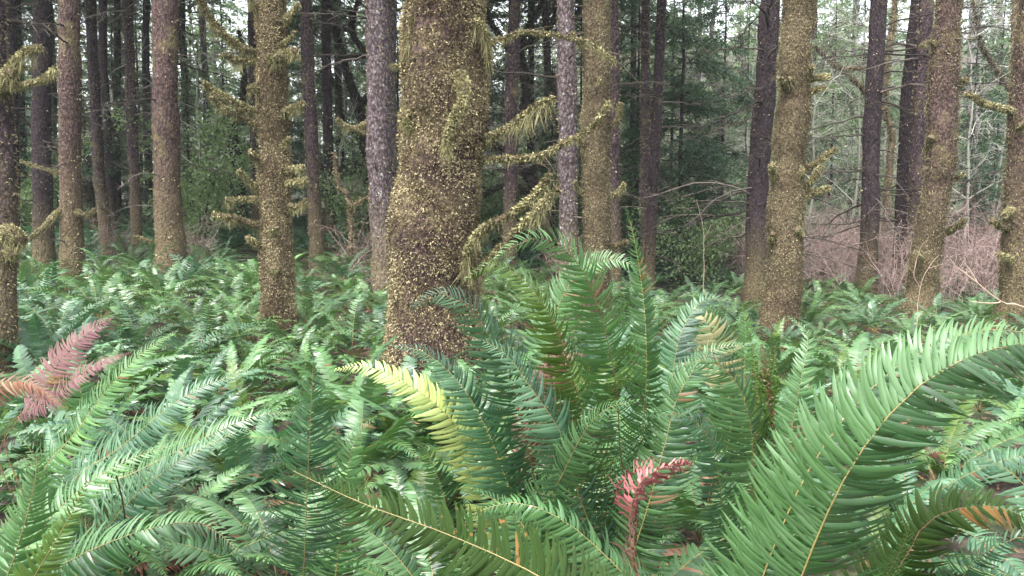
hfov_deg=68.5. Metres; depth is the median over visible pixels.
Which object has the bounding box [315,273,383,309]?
sword fern
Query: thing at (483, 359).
sword fern
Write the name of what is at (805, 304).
sword fern
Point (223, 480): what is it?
sword fern
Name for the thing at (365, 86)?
bare alder
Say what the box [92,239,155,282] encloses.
sword fern
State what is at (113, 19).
bare alder
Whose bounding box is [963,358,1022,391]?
sword fern
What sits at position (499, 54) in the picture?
young hemlock
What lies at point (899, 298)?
sword fern
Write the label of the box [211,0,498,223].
distant tree
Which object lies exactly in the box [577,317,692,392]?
sword fern
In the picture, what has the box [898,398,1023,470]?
sword fern
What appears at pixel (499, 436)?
sword fern
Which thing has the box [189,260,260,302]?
sword fern
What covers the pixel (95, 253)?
sword fern
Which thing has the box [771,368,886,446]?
sword fern
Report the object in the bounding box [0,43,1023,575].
ground
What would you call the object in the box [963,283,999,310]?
sword fern
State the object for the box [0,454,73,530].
sword fern
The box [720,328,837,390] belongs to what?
sword fern
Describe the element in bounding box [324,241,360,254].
sword fern
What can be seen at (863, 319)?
sword fern
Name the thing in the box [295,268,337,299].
sword fern
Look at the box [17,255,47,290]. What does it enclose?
sword fern
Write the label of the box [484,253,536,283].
sword fern
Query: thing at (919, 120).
spruce tree
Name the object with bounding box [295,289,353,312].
sword fern
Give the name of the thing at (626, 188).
leafy shrub
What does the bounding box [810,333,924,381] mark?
sword fern
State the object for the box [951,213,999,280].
bare shrub
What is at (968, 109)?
distant tree
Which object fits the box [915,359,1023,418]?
sword fern
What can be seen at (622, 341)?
sword fern
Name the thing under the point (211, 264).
sword fern
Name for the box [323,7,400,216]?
young hemlock
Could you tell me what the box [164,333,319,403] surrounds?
sword fern
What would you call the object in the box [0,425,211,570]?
sword fern
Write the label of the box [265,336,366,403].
sword fern
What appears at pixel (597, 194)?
mossy spruce
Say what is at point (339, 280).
sword fern
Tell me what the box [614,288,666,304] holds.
sword fern
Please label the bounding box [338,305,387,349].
sword fern
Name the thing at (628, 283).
sword fern
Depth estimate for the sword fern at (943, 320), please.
8.03 m
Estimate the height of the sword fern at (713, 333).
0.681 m
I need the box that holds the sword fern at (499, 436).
[458,418,619,469]
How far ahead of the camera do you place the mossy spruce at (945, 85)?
10.20 m
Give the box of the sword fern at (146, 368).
[0,341,209,447]
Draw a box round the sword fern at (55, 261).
[19,258,98,269]
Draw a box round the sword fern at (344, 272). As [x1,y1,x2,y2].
[301,248,370,291]
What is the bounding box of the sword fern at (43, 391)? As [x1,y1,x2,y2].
[0,317,206,575]
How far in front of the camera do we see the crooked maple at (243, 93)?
19.78 m
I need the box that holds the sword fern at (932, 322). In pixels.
[889,293,980,330]
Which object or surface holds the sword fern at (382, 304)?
on the ground
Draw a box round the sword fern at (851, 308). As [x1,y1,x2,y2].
[826,293,899,324]
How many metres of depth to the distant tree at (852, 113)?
33.41 m
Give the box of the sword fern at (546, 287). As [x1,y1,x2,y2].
[534,274,556,302]
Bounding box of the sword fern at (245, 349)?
[188,309,313,371]
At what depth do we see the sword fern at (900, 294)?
13.16 m
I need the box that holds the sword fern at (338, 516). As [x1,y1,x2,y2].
[256,355,375,575]
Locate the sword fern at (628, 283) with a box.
[622,276,655,295]
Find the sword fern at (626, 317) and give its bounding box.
[566,300,690,346]
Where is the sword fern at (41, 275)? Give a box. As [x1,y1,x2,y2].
[17,266,59,285]
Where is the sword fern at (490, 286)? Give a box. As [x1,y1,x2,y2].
[482,272,506,302]
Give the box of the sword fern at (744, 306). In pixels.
[710,295,759,322]
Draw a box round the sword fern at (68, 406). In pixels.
[0,341,172,467]
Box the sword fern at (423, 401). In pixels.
[334,360,548,575]
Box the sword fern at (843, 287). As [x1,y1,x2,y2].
[822,279,871,298]
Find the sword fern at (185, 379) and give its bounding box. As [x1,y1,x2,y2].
[7,365,308,530]
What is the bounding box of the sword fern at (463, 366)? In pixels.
[375,344,585,472]
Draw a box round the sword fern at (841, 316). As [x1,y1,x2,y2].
[816,302,880,328]
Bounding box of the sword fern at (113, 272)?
[67,259,140,281]
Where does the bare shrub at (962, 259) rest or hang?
on the ground
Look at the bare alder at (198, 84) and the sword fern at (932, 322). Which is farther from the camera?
the bare alder at (198, 84)
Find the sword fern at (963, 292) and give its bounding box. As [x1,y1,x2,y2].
[943,278,997,301]
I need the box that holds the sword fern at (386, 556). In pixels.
[310,480,596,575]
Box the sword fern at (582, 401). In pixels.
[492,385,640,447]
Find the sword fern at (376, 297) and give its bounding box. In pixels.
[344,288,388,321]
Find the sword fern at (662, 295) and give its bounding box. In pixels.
[649,282,708,325]
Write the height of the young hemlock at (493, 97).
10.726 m
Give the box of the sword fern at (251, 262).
[216,253,327,292]
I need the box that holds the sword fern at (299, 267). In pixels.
[295,262,332,293]
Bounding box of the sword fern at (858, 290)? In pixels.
[833,281,878,302]
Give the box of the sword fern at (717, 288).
[679,280,753,310]
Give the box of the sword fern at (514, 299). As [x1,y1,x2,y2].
[487,271,566,310]
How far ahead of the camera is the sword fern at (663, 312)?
10.32 m
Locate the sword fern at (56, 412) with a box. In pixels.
[0,375,166,486]
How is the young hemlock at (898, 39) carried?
on the ground
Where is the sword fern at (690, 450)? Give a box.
[676,436,786,491]
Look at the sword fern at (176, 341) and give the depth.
7.47 m
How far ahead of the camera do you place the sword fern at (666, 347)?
5.96 m
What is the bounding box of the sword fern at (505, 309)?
[479,291,533,330]
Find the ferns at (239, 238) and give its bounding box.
[19,213,994,291]
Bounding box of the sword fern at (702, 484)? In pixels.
[506,380,823,552]
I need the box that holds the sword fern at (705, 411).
[632,369,790,432]
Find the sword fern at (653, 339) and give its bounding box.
[577,304,695,363]
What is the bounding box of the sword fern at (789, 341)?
[768,326,849,362]
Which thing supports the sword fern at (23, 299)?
on the ground
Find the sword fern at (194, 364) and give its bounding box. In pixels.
[129,353,229,399]
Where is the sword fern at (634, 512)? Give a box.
[608,456,693,575]
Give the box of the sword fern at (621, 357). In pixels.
[485,320,645,397]
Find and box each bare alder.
[51,0,181,171]
[123,0,248,198]
[288,0,397,238]
[356,0,404,157]
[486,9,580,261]
[634,47,749,252]
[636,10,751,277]
[692,21,774,220]
[744,11,900,289]
[806,3,902,236]
[807,0,901,249]
[840,20,981,211]
[952,0,1010,269]
[952,0,1018,267]
[952,31,1007,215]
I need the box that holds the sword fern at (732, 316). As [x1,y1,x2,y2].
[708,293,761,332]
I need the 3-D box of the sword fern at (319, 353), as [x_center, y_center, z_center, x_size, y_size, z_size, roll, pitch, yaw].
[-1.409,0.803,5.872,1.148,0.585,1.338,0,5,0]
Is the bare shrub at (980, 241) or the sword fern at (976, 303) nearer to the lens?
the sword fern at (976, 303)
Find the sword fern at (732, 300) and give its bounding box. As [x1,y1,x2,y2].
[721,295,760,314]
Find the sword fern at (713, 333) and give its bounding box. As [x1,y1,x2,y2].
[686,322,753,360]
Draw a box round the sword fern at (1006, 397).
[929,356,1023,421]
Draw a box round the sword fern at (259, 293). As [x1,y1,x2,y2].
[226,277,311,306]
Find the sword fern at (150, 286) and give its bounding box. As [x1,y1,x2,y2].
[103,261,224,310]
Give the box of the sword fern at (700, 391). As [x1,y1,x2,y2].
[659,352,786,409]
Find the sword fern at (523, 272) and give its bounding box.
[503,270,550,288]
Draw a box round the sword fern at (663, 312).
[612,298,683,322]
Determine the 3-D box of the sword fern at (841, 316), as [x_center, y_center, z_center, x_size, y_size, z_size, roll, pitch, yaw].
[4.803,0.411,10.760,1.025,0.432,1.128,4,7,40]
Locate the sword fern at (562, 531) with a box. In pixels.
[464,488,648,575]
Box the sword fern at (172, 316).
[140,293,249,342]
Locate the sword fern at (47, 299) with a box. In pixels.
[17,262,104,316]
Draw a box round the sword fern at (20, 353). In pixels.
[0,338,135,425]
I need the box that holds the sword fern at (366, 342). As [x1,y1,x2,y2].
[346,335,384,359]
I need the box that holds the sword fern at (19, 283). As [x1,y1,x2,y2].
[17,261,75,302]
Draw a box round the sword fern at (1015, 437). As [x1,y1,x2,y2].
[821,399,1023,520]
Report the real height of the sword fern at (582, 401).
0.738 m
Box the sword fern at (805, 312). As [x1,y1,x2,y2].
[801,288,843,317]
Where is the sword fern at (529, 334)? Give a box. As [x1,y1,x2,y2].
[499,311,584,348]
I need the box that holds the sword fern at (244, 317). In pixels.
[193,290,310,348]
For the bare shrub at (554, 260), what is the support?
on the ground
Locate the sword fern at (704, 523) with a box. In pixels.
[653,502,945,575]
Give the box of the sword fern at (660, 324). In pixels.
[613,290,689,338]
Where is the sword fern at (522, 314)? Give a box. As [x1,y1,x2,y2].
[486,295,582,336]
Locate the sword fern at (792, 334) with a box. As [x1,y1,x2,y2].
[746,323,826,354]
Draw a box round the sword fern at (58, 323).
[17,291,139,357]
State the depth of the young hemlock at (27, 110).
31.92 m
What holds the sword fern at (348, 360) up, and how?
on the ground
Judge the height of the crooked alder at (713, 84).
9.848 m
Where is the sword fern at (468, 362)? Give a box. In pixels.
[460,358,574,413]
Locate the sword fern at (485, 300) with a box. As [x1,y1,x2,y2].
[479,297,507,342]
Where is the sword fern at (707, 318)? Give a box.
[670,306,739,331]
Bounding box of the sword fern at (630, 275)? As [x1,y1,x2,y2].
[623,270,669,295]
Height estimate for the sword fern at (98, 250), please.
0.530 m
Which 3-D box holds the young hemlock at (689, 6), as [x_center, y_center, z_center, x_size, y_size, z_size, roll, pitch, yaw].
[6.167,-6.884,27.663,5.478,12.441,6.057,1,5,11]
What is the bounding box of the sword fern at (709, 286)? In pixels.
[696,274,734,293]
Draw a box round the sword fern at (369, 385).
[249,332,455,457]
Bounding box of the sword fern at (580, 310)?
[557,302,622,323]
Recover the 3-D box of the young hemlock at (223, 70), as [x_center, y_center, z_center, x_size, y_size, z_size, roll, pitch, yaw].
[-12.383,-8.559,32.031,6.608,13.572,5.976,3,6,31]
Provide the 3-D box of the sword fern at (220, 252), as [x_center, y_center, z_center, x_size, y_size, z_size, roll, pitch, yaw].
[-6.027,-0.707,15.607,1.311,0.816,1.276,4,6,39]
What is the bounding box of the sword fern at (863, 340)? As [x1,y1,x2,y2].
[779,331,945,400]
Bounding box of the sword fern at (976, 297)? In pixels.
[940,292,994,312]
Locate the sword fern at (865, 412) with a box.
[693,315,1023,575]
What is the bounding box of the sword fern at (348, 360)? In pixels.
[271,324,385,378]
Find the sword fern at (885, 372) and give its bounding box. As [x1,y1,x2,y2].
[831,369,978,442]
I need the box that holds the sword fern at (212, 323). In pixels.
[138,291,304,363]
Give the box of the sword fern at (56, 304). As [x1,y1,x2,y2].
[19,301,108,325]
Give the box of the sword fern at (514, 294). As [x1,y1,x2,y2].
[487,278,553,310]
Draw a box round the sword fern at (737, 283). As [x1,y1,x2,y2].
[708,268,743,296]
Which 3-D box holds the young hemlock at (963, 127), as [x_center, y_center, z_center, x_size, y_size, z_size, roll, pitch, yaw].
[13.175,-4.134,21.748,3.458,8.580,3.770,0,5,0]
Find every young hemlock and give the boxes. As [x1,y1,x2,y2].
[17,10,58,226]
[19,0,92,233]
[22,0,89,226]
[24,0,143,231]
[81,0,153,236]
[85,0,181,233]
[140,30,236,245]
[178,0,293,224]
[178,43,250,231]
[224,1,323,241]
[288,0,358,221]
[290,0,366,246]
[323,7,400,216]
[345,0,402,211]
[400,99,500,244]
[483,0,579,250]
[483,8,540,248]
[517,58,583,264]
[520,4,640,266]
[555,0,721,278]
[556,10,640,246]
[620,0,741,265]
[620,0,754,292]
[655,0,775,268]
[700,0,779,239]
[770,0,857,235]
[803,0,890,277]
[806,0,901,242]
[845,0,962,234]
[943,0,1009,271]
[948,0,1011,264]
[987,114,1005,219]
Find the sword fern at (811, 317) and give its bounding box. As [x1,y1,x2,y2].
[798,295,852,336]
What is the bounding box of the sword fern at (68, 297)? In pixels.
[23,270,175,324]
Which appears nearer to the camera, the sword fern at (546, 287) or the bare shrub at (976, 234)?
the sword fern at (546, 287)
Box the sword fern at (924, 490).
[752,477,1008,575]
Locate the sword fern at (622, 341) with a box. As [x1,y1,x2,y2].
[563,332,635,368]
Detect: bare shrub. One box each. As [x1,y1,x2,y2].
[85,204,152,263]
[183,200,229,266]
[316,211,371,274]
[532,232,582,281]
[678,204,743,281]
[704,216,745,286]
[706,215,803,263]
[721,215,826,285]
[802,196,882,294]
[802,206,849,272]
[803,210,834,287]
[804,188,884,290]
[804,193,881,279]
[805,210,910,297]
[805,225,880,290]
[806,210,887,283]
[806,217,891,294]
[817,213,893,276]
[818,214,956,300]
[828,183,962,297]
[831,202,891,272]
[837,217,975,300]
[879,211,990,275]
[880,216,994,285]
[880,226,994,309]
[881,183,998,301]
[942,182,1002,299]
[944,186,1003,262]
[944,229,999,303]
[946,216,999,295]
[946,236,997,287]
[949,219,998,264]
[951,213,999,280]
[961,227,998,294]
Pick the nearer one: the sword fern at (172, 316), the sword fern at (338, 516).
the sword fern at (338, 516)
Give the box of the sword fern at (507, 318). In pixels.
[480,299,537,344]
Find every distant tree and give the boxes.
[16,0,57,229]
[21,0,210,226]
[53,0,150,242]
[139,0,220,216]
[186,0,232,158]
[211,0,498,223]
[245,0,296,190]
[480,7,535,255]
[485,0,669,249]
[496,0,672,231]
[624,1,671,247]
[694,6,738,225]
[807,1,868,230]
[837,1,904,218]
[960,0,1010,253]
[984,0,1006,230]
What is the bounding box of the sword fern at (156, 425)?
[27,371,345,575]
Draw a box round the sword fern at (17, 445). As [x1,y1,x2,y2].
[0,387,157,481]
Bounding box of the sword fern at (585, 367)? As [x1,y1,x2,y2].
[480,358,697,425]
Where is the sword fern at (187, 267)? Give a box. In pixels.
[137,247,229,297]
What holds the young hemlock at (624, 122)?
on the ground
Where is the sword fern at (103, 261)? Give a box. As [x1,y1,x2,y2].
[85,252,135,276]
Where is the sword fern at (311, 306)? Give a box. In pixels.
[296,288,365,336]
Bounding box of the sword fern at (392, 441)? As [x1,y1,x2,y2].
[176,359,487,572]
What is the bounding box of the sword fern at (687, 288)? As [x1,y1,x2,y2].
[662,274,713,296]
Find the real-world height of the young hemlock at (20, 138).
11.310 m
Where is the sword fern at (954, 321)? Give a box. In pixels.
[873,320,977,371]
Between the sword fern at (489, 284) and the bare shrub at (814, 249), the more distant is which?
the bare shrub at (814, 249)
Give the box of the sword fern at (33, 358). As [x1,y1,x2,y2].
[5,329,57,361]
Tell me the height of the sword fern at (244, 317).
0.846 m
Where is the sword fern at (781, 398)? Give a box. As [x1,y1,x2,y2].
[685,377,857,473]
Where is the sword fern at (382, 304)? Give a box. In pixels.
[347,293,388,330]
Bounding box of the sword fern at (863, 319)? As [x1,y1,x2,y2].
[828,297,924,332]
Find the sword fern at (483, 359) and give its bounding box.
[481,332,526,380]
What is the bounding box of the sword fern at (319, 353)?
[255,345,392,432]
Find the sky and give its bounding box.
[23,0,1011,179]
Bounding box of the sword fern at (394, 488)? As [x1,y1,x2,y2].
[244,445,514,570]
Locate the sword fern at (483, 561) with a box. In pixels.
[275,462,658,575]
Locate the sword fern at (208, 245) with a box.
[186,231,239,256]
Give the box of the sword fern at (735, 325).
[680,315,768,353]
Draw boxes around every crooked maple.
[20,32,152,246]
[199,17,249,247]
[297,0,399,248]
[481,0,583,275]
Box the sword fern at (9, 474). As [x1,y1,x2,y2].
[0,453,113,501]
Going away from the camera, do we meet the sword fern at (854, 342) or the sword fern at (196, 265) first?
the sword fern at (854, 342)
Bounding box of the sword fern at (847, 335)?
[813,315,888,348]
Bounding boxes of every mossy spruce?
[0,0,59,379]
[194,0,310,348]
[378,0,642,417]
[569,0,633,340]
[756,0,837,349]
[898,0,977,326]
[963,0,1023,342]
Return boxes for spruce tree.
[5,0,223,272]
[6,0,95,275]
[6,0,150,292]
[22,0,152,255]
[82,0,252,279]
[94,0,201,259]
[111,0,246,242]
[121,0,180,246]
[209,1,261,251]
[255,0,365,268]
[290,0,368,250]
[297,0,400,297]
[352,0,499,189]
[396,0,581,279]
[490,0,664,307]
[529,0,674,296]
[577,0,706,287]
[581,0,724,291]
[628,0,907,308]
[803,0,1008,299]
[808,0,1011,300]
[811,0,1002,289]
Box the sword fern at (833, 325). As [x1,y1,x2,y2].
[799,316,864,343]
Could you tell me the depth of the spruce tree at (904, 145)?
14.39 m
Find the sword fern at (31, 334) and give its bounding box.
[0,304,121,377]
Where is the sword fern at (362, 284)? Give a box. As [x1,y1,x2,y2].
[326,276,387,310]
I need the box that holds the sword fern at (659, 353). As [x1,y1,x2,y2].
[622,343,722,398]
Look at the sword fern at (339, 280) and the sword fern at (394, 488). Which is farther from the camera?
the sword fern at (339, 280)
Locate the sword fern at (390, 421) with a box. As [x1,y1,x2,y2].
[315,360,518,466]
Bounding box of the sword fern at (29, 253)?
[18,241,59,263]
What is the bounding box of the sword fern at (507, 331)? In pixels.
[498,328,578,366]
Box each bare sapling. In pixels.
[116,476,141,575]
[696,200,709,294]
[914,242,942,324]
[949,252,1023,307]
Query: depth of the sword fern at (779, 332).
7.39 m
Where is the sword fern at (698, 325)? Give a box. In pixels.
[659,302,755,345]
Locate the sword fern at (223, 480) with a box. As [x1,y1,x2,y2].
[6,430,312,569]
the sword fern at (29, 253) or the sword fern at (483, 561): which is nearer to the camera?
the sword fern at (483, 561)
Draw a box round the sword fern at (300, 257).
[293,250,308,263]
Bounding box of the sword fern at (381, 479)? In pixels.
[315,369,583,517]
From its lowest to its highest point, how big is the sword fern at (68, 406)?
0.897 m
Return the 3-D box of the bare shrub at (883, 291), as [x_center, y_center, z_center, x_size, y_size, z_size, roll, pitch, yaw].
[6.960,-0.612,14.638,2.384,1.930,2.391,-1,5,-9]
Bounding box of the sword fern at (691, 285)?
[665,282,716,302]
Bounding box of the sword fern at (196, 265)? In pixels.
[138,253,234,289]
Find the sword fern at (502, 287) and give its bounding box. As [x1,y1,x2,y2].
[483,266,541,296]
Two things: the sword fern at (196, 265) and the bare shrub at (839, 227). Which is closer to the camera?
the sword fern at (196, 265)
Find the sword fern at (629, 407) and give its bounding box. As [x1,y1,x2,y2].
[569,384,731,464]
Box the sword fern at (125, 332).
[28,295,215,362]
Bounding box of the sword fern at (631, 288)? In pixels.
[613,285,659,311]
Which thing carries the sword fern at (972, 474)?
on the ground
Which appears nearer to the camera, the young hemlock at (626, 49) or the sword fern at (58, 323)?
the sword fern at (58, 323)
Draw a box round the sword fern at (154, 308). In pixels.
[62,280,192,335]
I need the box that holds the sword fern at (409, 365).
[341,348,478,426]
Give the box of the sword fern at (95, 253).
[27,247,116,267]
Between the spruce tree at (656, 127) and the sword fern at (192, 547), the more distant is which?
the spruce tree at (656, 127)
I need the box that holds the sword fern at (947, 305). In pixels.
[886,296,964,323]
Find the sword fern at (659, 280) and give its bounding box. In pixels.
[625,271,677,291]
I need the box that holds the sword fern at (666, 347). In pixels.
[617,336,741,395]
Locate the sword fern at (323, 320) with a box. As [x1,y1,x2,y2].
[259,288,382,352]
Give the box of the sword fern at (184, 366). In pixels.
[91,345,278,424]
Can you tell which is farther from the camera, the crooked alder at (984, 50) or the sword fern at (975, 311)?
the crooked alder at (984, 50)
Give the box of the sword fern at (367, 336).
[281,292,385,361]
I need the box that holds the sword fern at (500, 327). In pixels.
[481,315,527,360]
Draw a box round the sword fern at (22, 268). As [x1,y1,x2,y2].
[17,259,75,297]
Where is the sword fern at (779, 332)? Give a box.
[732,316,819,378]
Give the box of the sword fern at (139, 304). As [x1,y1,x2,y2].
[103,283,219,334]
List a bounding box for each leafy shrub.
[19,124,118,247]
[86,91,258,250]
[121,114,292,226]
[299,134,400,250]
[330,114,397,192]
[477,119,557,253]
[522,124,661,249]
[626,176,746,290]
[675,201,745,278]
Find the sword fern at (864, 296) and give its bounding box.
[822,275,901,310]
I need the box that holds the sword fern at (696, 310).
[659,294,738,324]
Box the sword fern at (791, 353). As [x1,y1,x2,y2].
[734,341,838,382]
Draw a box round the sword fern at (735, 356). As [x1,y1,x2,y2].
[694,337,779,363]
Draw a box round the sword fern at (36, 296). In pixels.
[17,262,86,311]
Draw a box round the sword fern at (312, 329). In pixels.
[265,324,360,383]
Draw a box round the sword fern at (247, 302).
[217,272,322,319]
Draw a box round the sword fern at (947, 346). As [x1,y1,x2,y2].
[895,329,976,376]
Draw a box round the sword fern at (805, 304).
[761,282,843,310]
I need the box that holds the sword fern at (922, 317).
[866,302,969,340]
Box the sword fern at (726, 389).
[656,316,817,575]
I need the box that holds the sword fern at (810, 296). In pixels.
[803,275,853,308]
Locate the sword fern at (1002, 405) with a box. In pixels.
[957,391,1023,428]
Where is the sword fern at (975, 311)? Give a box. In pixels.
[940,293,996,330]
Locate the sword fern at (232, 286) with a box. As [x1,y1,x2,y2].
[177,271,260,316]
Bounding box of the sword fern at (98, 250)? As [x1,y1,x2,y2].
[56,243,114,261]
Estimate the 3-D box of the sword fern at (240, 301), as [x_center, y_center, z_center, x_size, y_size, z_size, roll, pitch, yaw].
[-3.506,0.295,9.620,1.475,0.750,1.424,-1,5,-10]
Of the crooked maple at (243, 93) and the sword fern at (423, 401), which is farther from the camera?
the crooked maple at (243, 93)
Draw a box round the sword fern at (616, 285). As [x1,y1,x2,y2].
[552,282,637,324]
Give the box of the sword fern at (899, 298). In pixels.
[874,284,904,310]
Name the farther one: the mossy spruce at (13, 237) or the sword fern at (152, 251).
the sword fern at (152, 251)
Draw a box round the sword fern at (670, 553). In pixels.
[455,446,744,569]
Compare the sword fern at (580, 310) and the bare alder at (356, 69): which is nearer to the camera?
the sword fern at (580, 310)
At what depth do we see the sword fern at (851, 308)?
11.31 m
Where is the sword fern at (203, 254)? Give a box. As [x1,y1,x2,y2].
[186,244,247,269]
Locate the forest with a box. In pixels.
[23,0,1011,238]
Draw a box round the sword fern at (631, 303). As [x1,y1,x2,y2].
[612,294,682,325]
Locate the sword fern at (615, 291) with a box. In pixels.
[549,286,628,313]
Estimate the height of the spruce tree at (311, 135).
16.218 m
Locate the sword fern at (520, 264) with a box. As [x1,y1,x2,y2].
[517,257,536,275]
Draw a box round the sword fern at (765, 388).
[747,331,790,566]
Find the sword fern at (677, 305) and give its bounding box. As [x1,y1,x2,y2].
[659,286,723,316]
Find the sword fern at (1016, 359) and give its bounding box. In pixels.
[981,341,1023,384]
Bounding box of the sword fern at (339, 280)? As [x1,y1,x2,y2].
[313,269,370,293]
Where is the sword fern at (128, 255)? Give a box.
[98,239,187,273]
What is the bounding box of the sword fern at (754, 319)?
[721,310,758,339]
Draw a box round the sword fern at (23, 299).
[17,288,45,331]
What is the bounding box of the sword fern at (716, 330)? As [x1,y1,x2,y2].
[607,290,817,543]
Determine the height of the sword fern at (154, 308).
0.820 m
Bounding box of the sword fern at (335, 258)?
[307,246,371,272]
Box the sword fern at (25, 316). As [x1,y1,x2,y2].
[17,303,61,345]
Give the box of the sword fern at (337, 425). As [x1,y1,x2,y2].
[170,404,391,476]
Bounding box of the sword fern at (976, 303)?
[958,296,995,316]
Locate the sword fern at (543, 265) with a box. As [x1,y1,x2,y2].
[518,261,557,281]
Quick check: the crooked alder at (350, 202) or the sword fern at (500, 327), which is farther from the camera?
the crooked alder at (350, 202)
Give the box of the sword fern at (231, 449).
[74,406,380,520]
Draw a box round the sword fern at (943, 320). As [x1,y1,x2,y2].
[901,309,1014,357]
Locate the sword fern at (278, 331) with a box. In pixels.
[233,311,363,367]
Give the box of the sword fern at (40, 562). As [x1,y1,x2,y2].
[0,428,248,575]
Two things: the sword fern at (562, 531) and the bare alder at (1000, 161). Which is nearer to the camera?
the sword fern at (562, 531)
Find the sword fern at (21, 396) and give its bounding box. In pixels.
[0,359,53,434]
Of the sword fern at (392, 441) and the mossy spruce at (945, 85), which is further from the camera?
the mossy spruce at (945, 85)
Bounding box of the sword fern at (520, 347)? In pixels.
[483,335,531,388]
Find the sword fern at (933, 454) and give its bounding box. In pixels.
[802,393,961,464]
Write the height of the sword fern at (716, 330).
1.424 m
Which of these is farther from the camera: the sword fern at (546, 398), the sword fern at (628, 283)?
the sword fern at (628, 283)
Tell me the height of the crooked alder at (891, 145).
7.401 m
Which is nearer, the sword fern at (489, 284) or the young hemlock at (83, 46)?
the sword fern at (489, 284)
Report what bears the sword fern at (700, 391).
on the ground
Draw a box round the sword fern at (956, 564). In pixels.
[893,487,1023,575]
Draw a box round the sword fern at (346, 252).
[325,238,369,265]
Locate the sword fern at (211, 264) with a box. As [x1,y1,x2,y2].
[151,259,230,273]
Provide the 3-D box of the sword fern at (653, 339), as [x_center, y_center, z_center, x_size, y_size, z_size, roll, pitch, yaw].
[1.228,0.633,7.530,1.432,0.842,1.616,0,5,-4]
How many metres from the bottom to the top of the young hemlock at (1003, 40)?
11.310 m
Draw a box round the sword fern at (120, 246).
[87,234,153,266]
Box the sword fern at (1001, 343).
[985,321,1023,357]
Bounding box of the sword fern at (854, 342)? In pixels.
[818,330,891,361]
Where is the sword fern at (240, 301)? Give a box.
[187,285,261,322]
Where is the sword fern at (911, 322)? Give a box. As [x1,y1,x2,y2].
[844,317,967,394]
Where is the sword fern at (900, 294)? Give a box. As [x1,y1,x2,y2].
[890,289,943,304]
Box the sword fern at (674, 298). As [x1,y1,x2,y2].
[653,292,689,309]
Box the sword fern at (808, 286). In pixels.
[803,278,825,293]
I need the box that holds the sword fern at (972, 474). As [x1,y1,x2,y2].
[787,439,1023,575]
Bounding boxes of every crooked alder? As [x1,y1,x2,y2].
[325,130,399,276]
[673,1,756,266]
[810,0,905,286]
[960,0,1018,150]
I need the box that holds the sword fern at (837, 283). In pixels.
[813,273,854,290]
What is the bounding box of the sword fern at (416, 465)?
[365,427,696,543]
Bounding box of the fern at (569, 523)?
[527,492,587,568]
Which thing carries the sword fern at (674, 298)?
on the ground
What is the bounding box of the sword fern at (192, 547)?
[111,455,410,575]
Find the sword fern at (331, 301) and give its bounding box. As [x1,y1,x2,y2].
[295,284,366,324]
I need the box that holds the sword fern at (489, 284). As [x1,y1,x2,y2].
[483,269,512,302]
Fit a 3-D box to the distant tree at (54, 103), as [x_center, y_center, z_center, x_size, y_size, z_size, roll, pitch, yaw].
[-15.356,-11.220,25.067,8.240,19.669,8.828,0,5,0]
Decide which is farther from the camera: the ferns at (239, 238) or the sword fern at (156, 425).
the ferns at (239, 238)
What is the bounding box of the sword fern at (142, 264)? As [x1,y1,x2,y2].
[87,243,178,291]
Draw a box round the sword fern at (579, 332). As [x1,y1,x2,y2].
[538,326,618,354]
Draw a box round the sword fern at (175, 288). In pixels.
[91,256,228,316]
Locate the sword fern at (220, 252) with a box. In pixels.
[197,236,252,260]
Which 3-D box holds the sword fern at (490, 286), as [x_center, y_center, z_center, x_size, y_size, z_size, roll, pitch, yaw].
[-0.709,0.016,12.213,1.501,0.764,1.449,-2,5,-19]
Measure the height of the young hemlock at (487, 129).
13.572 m
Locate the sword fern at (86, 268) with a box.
[47,253,142,293]
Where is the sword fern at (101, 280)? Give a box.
[52,267,172,312]
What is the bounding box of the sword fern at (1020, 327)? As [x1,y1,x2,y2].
[983,308,1023,344]
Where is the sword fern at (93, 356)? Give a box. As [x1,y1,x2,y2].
[9,314,132,379]
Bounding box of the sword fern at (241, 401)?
[191,358,350,441]
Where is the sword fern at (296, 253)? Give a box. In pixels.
[243,239,310,275]
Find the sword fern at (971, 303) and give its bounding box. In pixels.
[949,297,996,319]
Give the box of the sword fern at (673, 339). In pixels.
[643,327,702,352]
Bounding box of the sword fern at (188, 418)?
[95,378,290,464]
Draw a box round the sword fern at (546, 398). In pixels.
[392,207,753,575]
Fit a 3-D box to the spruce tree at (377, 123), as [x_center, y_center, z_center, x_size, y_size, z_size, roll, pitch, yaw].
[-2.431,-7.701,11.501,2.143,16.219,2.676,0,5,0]
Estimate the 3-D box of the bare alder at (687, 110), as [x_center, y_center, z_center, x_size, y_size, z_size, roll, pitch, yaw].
[5.395,-4.298,23.577,3.524,7.762,3.549,4,6,38]
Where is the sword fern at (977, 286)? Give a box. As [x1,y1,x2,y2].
[945,275,997,296]
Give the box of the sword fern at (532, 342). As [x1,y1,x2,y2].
[501,326,607,367]
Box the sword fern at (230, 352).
[184,339,297,384]
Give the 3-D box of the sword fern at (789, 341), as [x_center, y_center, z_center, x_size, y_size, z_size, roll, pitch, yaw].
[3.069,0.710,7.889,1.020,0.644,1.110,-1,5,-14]
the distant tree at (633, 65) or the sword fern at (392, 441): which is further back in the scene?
the distant tree at (633, 65)
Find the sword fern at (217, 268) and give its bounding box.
[185,258,259,291]
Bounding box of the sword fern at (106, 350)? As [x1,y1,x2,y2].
[36,335,264,416]
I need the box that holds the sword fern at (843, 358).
[781,346,874,378]
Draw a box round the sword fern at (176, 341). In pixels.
[85,309,256,381]
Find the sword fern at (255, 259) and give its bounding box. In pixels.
[214,256,301,280]
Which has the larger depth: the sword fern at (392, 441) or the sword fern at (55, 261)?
the sword fern at (55, 261)
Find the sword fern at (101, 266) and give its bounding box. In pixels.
[39,247,181,301]

